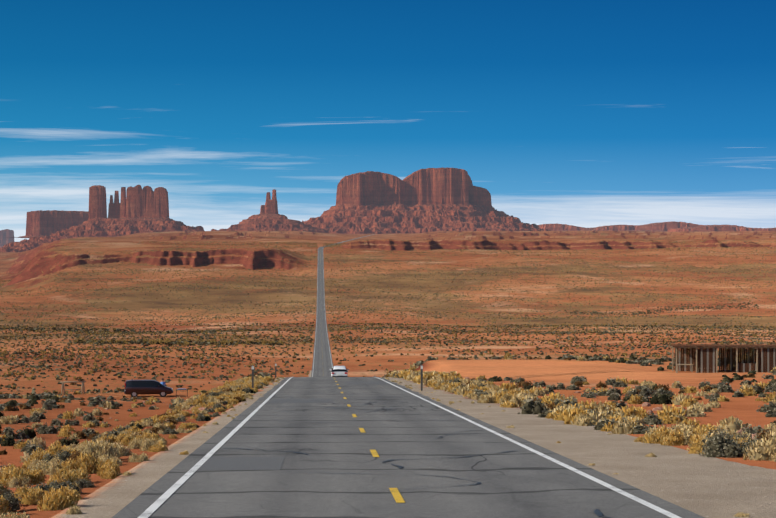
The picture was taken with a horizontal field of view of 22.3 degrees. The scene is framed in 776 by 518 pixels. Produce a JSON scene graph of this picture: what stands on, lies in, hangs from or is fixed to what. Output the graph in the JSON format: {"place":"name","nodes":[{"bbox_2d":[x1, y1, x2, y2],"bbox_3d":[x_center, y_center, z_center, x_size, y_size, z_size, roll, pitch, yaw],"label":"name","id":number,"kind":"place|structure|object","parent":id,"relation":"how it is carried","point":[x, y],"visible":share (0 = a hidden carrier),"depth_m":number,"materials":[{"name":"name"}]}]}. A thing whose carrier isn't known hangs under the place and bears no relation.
{"place":"outdoors","nodes":[
{"label":"outdoors","id":0,"kind":"place"},
{"bbox_2d":[176,388,187,396],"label":"vendor table","id":1,"kind":"object","parent":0,"point":[182,389],"visible":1,"depth_m":210.41,"materials":[{"name":"grey"}]},
{"bbox_2d":[0,231,775,517],"bbox_3d":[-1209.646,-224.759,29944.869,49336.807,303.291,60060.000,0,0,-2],"label":"ground","id":2,"kind":"structure","parent":0,"point":[744,408],"depth_m":1940.07,"materials":[{"name":"orange soil"}]},
{"bbox_2d":[0,229,14,247],"bbox_3d":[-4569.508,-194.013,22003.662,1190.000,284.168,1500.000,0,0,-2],"label":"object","id":3,"kind":"object","parent":2,"relation":"on","point":[5,235],"visible":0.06,"depth_m":22061.52,"materials":[{"name":"brown stone"}]},
{"bbox_2d":[9,210,88,237],"bbox_3d":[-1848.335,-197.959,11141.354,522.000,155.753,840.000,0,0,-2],"label":"block","id":4,"kind":"structure","parent":2,"relation":"on","point":[39,223],"depth_m":11069.04,"materials":[{"name":"brown stone"}]},
{"bbox_2d":[60,381,85,394],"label":"timber frame","id":5,"kind":"object","parent":2,"relation":"on","point":[82,388],"visible":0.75,"depth_m":230.37,"materials":[{"name":"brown wood"}]},
{"bbox_2d":[0,185,203,251],"bbox_3d":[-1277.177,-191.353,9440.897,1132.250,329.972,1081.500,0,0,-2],"label":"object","id":6,"kind":"object","parent":2,"relation":"on","point":[139,209],"visible":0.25,"depth_m":9415.04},
{"bbox_2d":[124,380,172,396],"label":"minivan","id":7,"kind":"object","parent":2,"relation":"on","point":[135,388],"visible":0.94,"depth_m":209.91,"materials":[{"name":"black paint"}]},
{"bbox_2d":[87,383,272,397],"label":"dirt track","id":8,"kind":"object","parent":2,"relation":"on","point":[127,395],"visible":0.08,"depth_m":211.83,"materials":[{"name":"soil"}]},
{"bbox_2d":[51,370,311,517],"bbox_3d":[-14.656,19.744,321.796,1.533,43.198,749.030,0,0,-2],"label":"shoulder","id":9,"kind":"object","parent":2,"relation":"on","point":[111,499],"visible":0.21,"depth_m":35.72},
{"bbox_2d":[252,365,253,387],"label":"marker post","id":10,"kind":"object","parent":2,"relation":"on","point":[252,376],"visible":0.88,"depth_m":108.31,"materials":[{"name":"grey metal"}]},
{"bbox_2d":[211,189,327,232],"bbox_3d":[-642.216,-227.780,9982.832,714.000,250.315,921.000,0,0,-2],"label":"spire","id":11,"kind":"structure","parent":2,"relation":"on","point":[268,218],"depth_m":9889.42,"materials":[{"name":"brown stone"}]},
{"bbox_2d":[0,374,775,470],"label":"scrub","id":12,"kind":"object","parent":2,"relation":"on","point":[614,417],"visible":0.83,"depth_m":81.22,"materials":[{"name":"yellow plant"}]},
{"bbox_2d":[0,321,775,394],"bbox_3d":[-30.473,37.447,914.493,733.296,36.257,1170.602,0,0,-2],"label":"scrub","id":13,"kind":"object","parent":2,"relation":"on","point":[187,342],"visible":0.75,"depth_m":1011.36,"materials":[{"name":"green plant"}]},
{"bbox_2d":[0,423,775,517],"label":"scrub","id":14,"kind":"object","parent":2,"relation":"on","point":[69,468],"visible":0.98,"depth_m":39.96,"materials":[{"name":"yellow plant"}]},
{"bbox_2d":[0,239,775,325],"bbox_3d":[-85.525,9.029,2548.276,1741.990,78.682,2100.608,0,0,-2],"label":"scrub","id":15,"kind":"object","parent":2,"relation":"on","point":[511,317],"visible":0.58,"depth_m":2121.24,"materials":[{"name":"green plant"}]},
{"bbox_2d":[0,352,775,411],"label":"scrub","id":16,"kind":"object","parent":2,"relation":"on","point":[408,374],"visible":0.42,"depth_m":160.00,"materials":[{"name":"green plant"}]},
{"bbox_2d":[37,377,756,446],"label":"desert shrubs","id":17,"kind":"object","parent":2,"relation":"on","point":[643,404],"visible":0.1,"depth_m":74.15,"materials":[{"name":"green plant"}]},
{"bbox_2d":[302,167,550,233],"bbox_3d":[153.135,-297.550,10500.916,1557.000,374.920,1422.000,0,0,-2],"label":"mesa","id":18,"kind":"structure","parent":2,"relation":"on","point":[427,200],"depth_m":10303.61,"materials":[{"name":"brown stone"}]},
{"bbox_2d":[380,377,775,517],"bbox_3d":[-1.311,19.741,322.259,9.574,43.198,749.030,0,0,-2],"label":"shoulder","id":19,"kind":"object","parent":2,"relation":"on","point":[708,487],"visible":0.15,"depth_m":38.47},
{"bbox_2d":[421,365,422,390],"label":"marker post","id":20,"kind":"object","parent":19,"relation":"on","point":[421,377],"visible":0.88,"depth_m":108.64,"materials":[{"name":"grey metal"}]},
{"bbox_2d":[668,344,775,372],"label":"vendor stall","id":21,"kind":"object","parent":2,"relation":"on","point":[759,358],"visible":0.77,"depth_m":186.57,"materials":[{"name":"brown wood"}]},
{"bbox_2d":[0,0,775,241],"label":"sky","id":22,"kind":"structure","parent":0,"point":[580,113],"materials":[{"name":"blue"}]},
{"bbox_2d":[112,234,704,517],"bbox_3d":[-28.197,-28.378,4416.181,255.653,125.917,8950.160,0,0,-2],"label":"road","id":23,"kind":"structure","parent":0,"point":[522,483],"depth_m":36.28,"materials":[{"name":"grey asphalt"}]},
{"bbox_2d":[138,281,317,517],"bbox_3d":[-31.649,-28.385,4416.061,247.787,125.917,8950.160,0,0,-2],"label":"edge line","id":24,"kind":"object","parent":23,"relation":"on","point":[158,502],"visible":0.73,"depth_m":36.87,"materials":[{"name":"white paint"}]},
{"bbox_2d":[189,381,388,469],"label":"road patches","id":25,"kind":"object","parent":23,"relation":"on","point":[242,463],"visible":1,"depth_m":39.25,"materials":[{"name":"grey asphalt"}]},
{"bbox_2d":[330,366,348,376],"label":"white hatchback","id":26,"kind":"object","parent":23,"relation":"on","point":[339,371],"visible":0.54,"depth_m":213.49,"materials":[{"name":"white paint"}]},
{"bbox_2d":[320,253,404,502],"bbox_3d":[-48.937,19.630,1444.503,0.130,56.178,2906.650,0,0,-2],"label":"dashes","id":27,"kind":"object","parent":23,"relation":"on","point":[397,496],"visible":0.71,"depth_m":31.22,"materials":[{"name":"yellow paint"}]},
{"bbox_2d":[231,377,611,517],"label":"road cracks","id":28,"kind":"object","parent":23,"relation":"on","point":[597,512],"visible":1,"depth_m":42.92,"materials":[{"name":"black asphalt"}]},
{"bbox_2d":[323,242,680,517],"bbox_3d":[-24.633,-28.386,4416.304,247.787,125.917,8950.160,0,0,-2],"label":"edge line","id":29,"kind":"object","parent":23,"relation":"on","point":[650,505],"visible":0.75,"depth_m":36.66,"materials":[{"name":"white paint"}]},
{"bbox_2d":[538,221,775,231],"bbox_3d":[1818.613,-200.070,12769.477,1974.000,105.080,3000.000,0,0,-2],"label":"ridge","id":30,"kind":"structure","parent":0,"point":[672,226],"depth_m":13259.15,"materials":[{"name":"stone"}]}
]}

